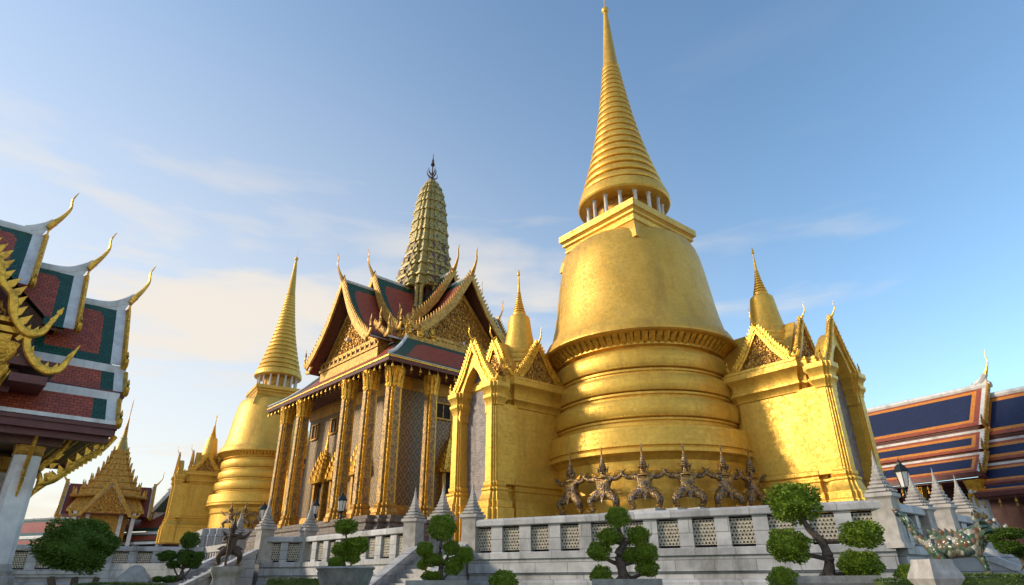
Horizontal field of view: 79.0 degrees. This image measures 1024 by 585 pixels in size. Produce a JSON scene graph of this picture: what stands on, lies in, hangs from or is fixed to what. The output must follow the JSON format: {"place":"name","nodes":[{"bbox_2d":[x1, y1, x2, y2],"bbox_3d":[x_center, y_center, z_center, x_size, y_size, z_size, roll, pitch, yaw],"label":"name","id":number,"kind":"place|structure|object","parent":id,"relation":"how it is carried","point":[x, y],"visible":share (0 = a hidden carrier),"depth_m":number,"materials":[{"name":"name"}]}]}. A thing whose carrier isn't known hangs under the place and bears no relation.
{"place":"outdoors","nodes":[
{"label":"outdoors","id":0,"kind":"place"},
{"bbox_2d":[0,0,1023,536],"label":"sky","id":1,"kind":"structure","parent":0,"point":[868,155],"materials":[{"name":"blue"}]},
{"bbox_2d":[907,559,964,584],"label":"stone plinth","id":2,"kind":"structure","parent":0,"point":[934,572],"depth_m":10.78,"materials":[{"name":"white stone"}]},
{"label":"lawn","id":3,"kind":"structure","parent":0,"visible":0},
{"bbox_2d":[25,517,123,584],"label":"topiary tree","id":4,"kind":"object","parent":3,"relation":"on","point":[82,545],"visible":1,"depth_m":13.57,"materials":[{"name":"green plant"}]},
{"bbox_2d":[0,193,155,584],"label":"pavilion","id":5,"kind":"structure","parent":3,"relation":"on","point":[64,381],"depth_m":16.64,"materials":[{"name":"gold leaf"},{"name":"maroon timber"},{"name":"red and green tile"}]},
{"bbox_2d":[12,545,203,584],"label":"balustrade","id":6,"kind":"object","parent":3,"relation":"on","point":[25,565],"visible":0.29,"depth_m":34.09,"materials":[{"name":"grey stone"}]},
{"bbox_2d":[73,581,166,584],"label":"hedge","id":7,"kind":"object","parent":3,"relation":"on","point":[114,583],"visible":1,"depth_m":13.21,"materials":[{"name":"green plant"}]},
{"bbox_2d":[113,565,151,583],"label":"rock","id":8,"kind":"object","parent":3,"relation":"on","point":[136,573],"visible":0.82,"depth_m":14.37,"materials":[{"name":"grey stone"}]},
{"bbox_2d":[151,531,204,582],"bbox_3d":[-7.966,6.343,14.920,1.104,1.175,0.587,11,-27,-23],"label":"topiary tree","id":9,"kind":"object","parent":3,"relation":"on","point":[187,557],"visible":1,"depth_m":14.83,"materials":[{"name":"green plant"}]},
{"bbox_2d":[161,549,257,584],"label":"staircase","id":10,"kind":"structure","parent":3,"relation":"on","point":[201,575],"depth_m":31.61,"materials":[{"name":"stone"}]},
{"bbox_2d":[210,566,243,584],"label":"stone pedestal","id":11,"kind":"object","parent":3,"relation":"on","point":[225,575],"visible":1,"depth_m":29.53,"materials":[{"name":"grey stone"}]},
{"bbox_2d":[214,510,250,565],"bbox_3d":[-13.704,12.091,30.742,1.526,2.663,0.733,11,-27,-23],"label":"demon statue","id":12,"kind":"object","parent":11,"relation":"on","point":[230,547],"visible":1,"depth_m":30.43,"materials":[{"name":"brown metal"}]},
{"bbox_2d":[266,577,318,584],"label":"hedge","id":13,"kind":"object","parent":3,"relation":"on","point":[296,581],"visible":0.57,"depth_m":21.63,"materials":[{"name":"green plant"}]},
{"bbox_2d":[316,566,374,584],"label":"planter","id":14,"kind":"object","parent":3,"relation":"on","point":[344,575],"visible":1,"depth_m":16.39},
{"bbox_2d":[326,518,369,565],"bbox_3d":[-4.535,7.053,17.259,1.174,1.488,0.812,5,-25,-13],"label":"topiary tree","id":15,"kind":"object","parent":14,"relation":"in","point":[351,550],"visible":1,"depth_m":17.14,"materials":[{"name":"green plant"}]},
{"bbox_2d":[369,541,468,584],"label":"staircase","id":16,"kind":"structure","parent":3,"relation":"on","point":[401,568],"depth_m":24.19,"materials":[{"name":"stone"}]},
{"bbox_2d":[405,580,466,584],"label":"planter","id":17,"kind":"object","parent":3,"relation":"on","point":[435,582],"visible":1,"depth_m":13.87,"materials":[{"name":"grey stone"}]},
{"bbox_2d":[415,512,474,579],"bbox_3d":[-1.565,5.971,14.575,1.394,1.548,0.753,2,-25,-6],"label":"topiary tree","id":18,"kind":"object","parent":17,"relation":"in","point":[444,527],"visible":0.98,"depth_m":14.41,"materials":[{"name":"green plant"}]},
{"bbox_2d":[487,569,519,584],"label":"ball shrub","id":19,"kind":"object","parent":3,"relation":"on","point":[506,577],"visible":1,"depth_m":14.03,"materials":[{"name":"green plant"}]},
{"bbox_2d":[592,579,662,584],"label":"planter","id":20,"kind":"object","parent":3,"relation":"on","point":[627,582],"visible":0.91,"depth_m":13.91,"materials":[{"name":"grey stone"}]},
{"bbox_2d":[586,505,659,580],"bbox_3d":[2.574,5.984,14.591,1.717,1.883,0.786,-4,-25,8],"label":"topiary tree","id":21,"kind":"object","parent":20,"relation":"in","point":[617,518],"visible":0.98,"depth_m":14.47,"materials":[{"name":"green plant"}]},
{"bbox_2d":[770,575,882,584],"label":"planter","id":22,"kind":"object","parent":3,"relation":"on","point":[839,580],"visible":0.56,"depth_m":12.77,"materials":[{"name":"grey stone"}]},
{"bbox_2d":[765,565,799,584],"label":"ball shrub","id":23,"kind":"object","parent":22,"relation":"in","point":[780,575],"visible":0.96,"depth_m":13.12,"materials":[{"name":"green plant"}]},
{"bbox_2d":[761,481,886,575],"bbox_3d":[6.798,5.278,13.627,2.452,2.318,1.386,-11,-27,22],"label":"topiary tree","id":24,"kind":"object","parent":22,"relation":"in","point":[792,503],"visible":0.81,"depth_m":13.47,"materials":[{"name":"green plant"}]},
{"bbox_2d":[896,503,932,564],"bbox_3d":[12.608,8.349,19.388,3.100,3.200,0.820,20,-32,-38],"label":"balustrade","id":25,"kind":"object","parent":3,"relation":"on","point":[918,550],"visible":0.28,"depth_m":19.22,"materials":[{"name":"grey stone"}]},
{"bbox_2d":[985,527,1023,569],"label":"topiary tree","id":26,"kind":"object","parent":3,"relation":"on","point":[1011,546],"visible":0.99,"depth_m":14.22,"materials":[{"name":"green plant"}]},
{"label":"ground","id":27,"kind":"structure","parent":0,"visible":0},
{"bbox_2d":[17,512,181,551],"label":"gallery","id":28,"kind":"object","parent":27,"relation":"on","point":[35,527],"visible":0.12,"depth_m":79.14,"materials":[{"name":"white tile"}]},
{"bbox_2d":[146,487,170,531],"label":"gabled roof","id":29,"kind":"structure","parent":28,"relation":"part of","point":[160,507],"depth_m":80.40,"materials":[{"name":"white paint"}]},
{"bbox_2d":[54,401,164,551],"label":"spired hall","id":30,"kind":"structure","parent":27,"relation":"on","point":[113,495],"depth_m":74.77,"materials":[{"name":"gold"}]},
{"bbox_2d":[204,542,245,560],"bbox_3d":[-16.689,15.992,35.515,4.123,3.100,0.400,-19,-31,35],"label":"stair railing","id":31,"kind":"object","parent":27,"relation":"on","point":[210,551],"visible":0.15,"depth_m":36.58,"materials":[{"name":"stone"}]},
{"bbox_2d":[256,537,302,584],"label":"balustrade","id":32,"kind":"object","parent":27,"relation":"on","point":[284,556],"visible":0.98,"depth_m":32.32,"materials":[{"name":"grey stone"}]},
{"bbox_2d":[36,554,1013,584],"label":"terrace","id":33,"kind":"structure","parent":27,"relation":"on","point":[110,572],"depth_m":34.23,"materials":[{"name":"grey stone"}]},
{"bbox_2d":[155,252,308,561],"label":"golden chedi","id":34,"kind":"structure","parent":33,"relation":"on","point":[209,485],"depth_m":70.95,"materials":[{"name":"gold metal"}]},
{"bbox_2d":[220,501,239,527],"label":"demon statue","id":35,"kind":"object","parent":34,"relation":"on","point":[229,518],"visible":0.94,"depth_m":66.17,"materials":[{"name":"metal"}]},
{"bbox_2d":[235,502,255,527],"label":"demon statue","id":36,"kind":"object","parent":34,"relation":"on","point":[245,514],"visible":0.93,"depth_m":66.26,"materials":[{"name":"metal"}]},
{"bbox_2d":[250,502,261,527],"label":"demon statue","id":37,"kind":"object","parent":34,"relation":"on","point":[256,520],"visible":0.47,"depth_m":66.44,"materials":[{"name":"metal"}]},
{"bbox_2d":[227,512,248,561],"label":"stone post","id":38,"kind":"object","parent":33,"relation":"on","point":[241,543],"visible":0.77,"depth_m":34.25,"materials":[{"name":"grey stone"}]},
{"bbox_2d":[259,503,267,523],"bbox_3d":[-13.610,12.903,33.620,0.540,3.100,0.468,0,-25,0],"label":"street lamp","id":39,"kind":"object","parent":33,"relation":"on","point":[263,509],"visible":0.3,"depth_m":33.88,"materials":[{"name":"white glass"}]},
{"bbox_2d":[254,498,277,563],"bbox_3d":[-13.112,12.638,33.080,0.870,3.326,0.870,20,-32,-38],"label":"stone post","id":40,"kind":"object","parent":33,"relation":"on","point":[266,528],"visible":0.98,"depth_m":32.65,"materials":[{"name":"grey stone"}]},
{"bbox_2d":[295,500,318,562],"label":"stone post","id":41,"kind":"object","parent":33,"relation":"on","point":[308,528],"visible":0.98,"depth_m":33.01,"materials":[{"name":"grey stone"}]},
{"bbox_2d":[313,498,319,521],"bbox_3d":[-12.498,14.638,39.091,0.540,3.286,0.468,0,-25,0],"label":"street lamp","id":42,"kind":"object","parent":33,"relation":"on","point":[316,504],"visible":0.48,"depth_m":39.37,"materials":[{"name":"white glass"}]},
{"bbox_2d":[337,493,346,521],"bbox_3d":[-8.916,12.022,32.139,0.540,3.410,0.468,0,-25,0],"label":"street lamp","id":43,"kind":"object","parent":33,"relation":"on","point":[342,500],"visible":0.67,"depth_m":32.44,"materials":[{"name":"white glass"}]},
{"bbox_2d":[300,527,402,578],"bbox_3d":[-7.566,13.030,29.301,0.820,3.203,9.762,21,-32,-39],"label":"balustrade","id":44,"kind":"object","parent":33,"relation":"on","point":[383,550],"visible":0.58,"depth_m":28.57,"materials":[{"name":"grey stone"}]},
{"bbox_2d":[244,153,506,552],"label":"royal temple","id":45,"kind":"structure","parent":33,"relation":"on","point":[371,403],"depth_m":48.01,"materials":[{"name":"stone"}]},
{"bbox_2d":[310,423,319,441],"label":"window","id":46,"kind":"structure","parent":45,"relation":"in","point":[315,428],"depth_m":52.63,"materials":[{"name":"gold metal"}]},
{"bbox_2d":[309,428,329,521],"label":"doorway","id":47,"kind":"structure","parent":45,"relation":"in","point":[320,484],"depth_m":49.01,"materials":[{"name":"gold metal"}]},
{"bbox_2d":[323,451,335,519],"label":"doorway","id":48,"kind":"structure","parent":45,"relation":"in","point":[330,473],"depth_m":47.46,"materials":[{"name":"gold metal"}]},
{"bbox_2d":[329,416,339,434],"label":"window","id":49,"kind":"structure","parent":45,"relation":"in","point":[334,425],"depth_m":50.38,"materials":[{"name":"gold metal"}]},
{"bbox_2d":[347,445,356,513],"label":"doorway","id":50,"kind":"structure","parent":45,"relation":"in","point":[352,468],"depth_m":45.14,"materials":[{"name":"gold metal"}]},
{"bbox_2d":[436,401,451,421],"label":"window","id":51,"kind":"structure","parent":45,"relation":"in","point":[444,413],"depth_m":46.29,"materials":[{"name":"gold metal"}]},
{"bbox_2d":[436,416,452,501],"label":"doorway","id":52,"kind":"structure","parent":45,"relation":"in","point":[444,467],"depth_m":44.40,"materials":[{"name":"gold metal"}]},
{"bbox_2d":[401,489,426,552],"bbox_3d":[-4.231,9.916,26.819,0.791,2.950,0.791,-12,-27,24],"label":"stone post","id":53,"kind":"object","parent":33,"relation":"on","point":[414,521],"visible":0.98,"depth_m":26.51,"materials":[{"name":"grey stone"}]},
{"bbox_2d":[427,485,457,554],"bbox_3d":[-3.080,10.094,27.503,0.989,3.181,0.989,-12,-27,24],"label":"stone post","id":54,"kind":"object","parent":33,"relation":"on","point":[442,508],"visible":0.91,"depth_m":27.38,"materials":[{"name":"grey stone"}]},
{"bbox_2d":[446,0,901,541],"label":"golden chedi","id":55,"kind":"structure","parent":33,"relation":"on","point":[653,357],"depth_m":30.19,"materials":[{"name":"gold metal"}]},
{"bbox_2d":[553,452,588,515],"bbox_3d":[2.687,8.685,28.347,0.660,2.794,2.192,19,-31,-37],"label":"demon statue","id":56,"kind":"object","parent":55,"relation":"on","point":[572,493],"visible":0.99,"depth_m":28.08,"materials":[{"name":"metal"}]},
{"bbox_2d":[580,448,625,512],"bbox_3d":[4.008,8.206,27.320,2.192,2.794,0.660,-15,-28,29],"label":"demon statue","id":57,"kind":"object","parent":55,"relation":"on","point":[603,490],"visible":0.99,"depth_m":27.00,"materials":[{"name":"metal"}]},
{"bbox_2d":[617,443,668,509],"bbox_3d":[5.651,7.900,26.677,2.192,2.794,0.660,-7,-25,13],"label":"demon statue","id":58,"kind":"object","parent":55,"relation":"on","point":[644,488],"visible":0.98,"depth_m":26.40,"materials":[{"name":"metal"}]},
{"bbox_2d":[660,443,709,507],"bbox_3d":[7.433,7.813,26.513,2.192,2.794,0.660,1,-25,-3],"label":"demon statue","id":59,"kind":"object","parent":55,"relation":"on","point":[686,478],"visible":0.97,"depth_m":26.25,"materials":[{"name":"metal"}]},
{"bbox_2d":[702,444,744,507],"bbox_3d":[9.188,7.952,26.845,2.192,2.794,0.660,8,-26,-19],"label":"demon statue","id":60,"kind":"object","parent":55,"relation":"on","point":[725,488],"visible":0.97,"depth_m":26.55,"materials":[{"name":"metal"}]},
{"bbox_2d":[735,448,769,505],"bbox_3d":[10.671,8.280,27.584,2.192,2.794,0.660,17,-30,-33],"label":"demon statue","id":61,"kind":"object","parent":55,"relation":"on","point":[753,491],"visible":0.92,"depth_m":27.27,"materials":[{"name":"metal"}]},
{"bbox_2d":[467,500,898,584],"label":"balustrade","id":62,"kind":"object","parent":33,"relation":"on","point":[722,546],"visible":0.72,"depth_m":21.12,"materials":[{"name":"grey stone"}]},
{"bbox_2d":[459,481,485,556],"bbox_3d":[-1.596,9.132,25.146,0.791,2.950,0.791,-12,-27,24],"label":"stone post","id":63,"kind":"object","parent":62,"relation":"on","point":[470,514],"visible":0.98,"depth_m":24.79,"materials":[{"name":"grey stone"}]},
{"bbox_2d":[863,451,913,547],"bbox_3d":[11.444,6.336,19.169,0.791,2.892,0.791,20,-32,-38],"label":"stone post","id":64,"kind":"object","parent":62,"relation":"on","point":[885,495],"visible":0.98,"depth_m":18.78,"materials":[{"name":"grey stone"}]},
{"bbox_2d":[893,457,908,500],"bbox_3d":[13.802,7.439,21.516,0.540,3.410,0.468,0,-25,0],"label":"street lamp","id":65,"kind":"object","parent":33,"relation":"on","point":[900,470],"visible":0.48,"depth_m":21.82,"materials":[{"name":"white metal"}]},
{"bbox_2d":[903,473,937,536],"bbox_3d":[13.737,7.376,20.989,0.870,2.487,0.870,20,-32,-38],"label":"stone post","id":66,"kind":"object","parent":33,"relation":"on","point":[917,499],"visible":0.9,"depth_m":20.76,"materials":[{"name":"grey stone"}]},
{"bbox_2d":[929,469,960,531],"bbox_3d":[15.806,7.939,22.805,0.791,2.950,0.791,20,-32,-38],"label":"stone post","id":67,"kind":"object","parent":33,"relation":"on","point":[945,515],"visible":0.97,"depth_m":22.55,"materials":[{"name":"grey stone"}]},
{"bbox_2d":[952,475,987,546],"bbox_3d":[17.876,8.712,24.525,0.870,2.950,0.870,20,-32,-38],"label":"stone post","id":68,"kind":"object","parent":33,"relation":"on","point":[962,502],"visible":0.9,"depth_m":24.44,"materials":[{"name":"grey stone"}]},
{"bbox_2d":[872,577,913,584],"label":"hedge","id":69,"kind":"object","parent":27,"relation":"on","point":[889,580],"visible":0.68,"depth_m":11.56,"materials":[{"name":"green plant"}]},
{"bbox_2d":[892,563,909,581],"bbox_3d":[8.089,6.251,12.375,0.618,1.597,0.603,0,-25,0],"label":"ball shrub","id":70,"kind":"object","parent":27,"relation":"on","point":[902,570],"visible":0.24,"depth_m":12.61,"materials":[{"name":"green plant"}]},
{"bbox_2d":[867,351,1023,550],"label":"ordination hall","id":71,"kind":"structure","parent":27,"relation":"on","point":[975,429],"depth_m":38.82,"materials":[{"name":"blue tile"}]},
{"bbox_2d":[956,514,973,528],"bbox_3d":[16.859,9.936,22.920,2.800,3.200,0.820,20,-32,-38],"label":"balustrade","id":72,"kind":"object","parent":27,"relation":"on","point":[964,521],"visible":0.02,"depth_m":23.29,"materials":[{"name":"grey stone"}]},
{"bbox_2d":[938,535,1023,576],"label":"staircase","id":73,"kind":"structure","parent":27,"relation":"on","point":[1001,562],"depth_m":19.45,"materials":[{"name":"stone"}]},
{"bbox_2d":[962,572,1023,584],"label":"hedge","id":74,"kind":"object","parent":27,"relation":"on","point":[1014,579],"visible":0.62,"depth_m":11.69,"materials":[{"name":"green plant"}]},
{"bbox_3d":[10.843,7.280,14.529,2.220,1.120,0.800,-16,-29,30],"label":"stone pedestal","id":75,"kind":"object","parent":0,"visible":0},
{"bbox_2d":[891,508,1007,576],"bbox_3d":[10.761,6.055,15.133,2.309,1.631,0.936,-16,-29,30],"label":"mosaic lion","id":76,"kind":"object","parent":75,"relation":"on","point":[968,541],"visible":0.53,"depth_m":14.91}
]}

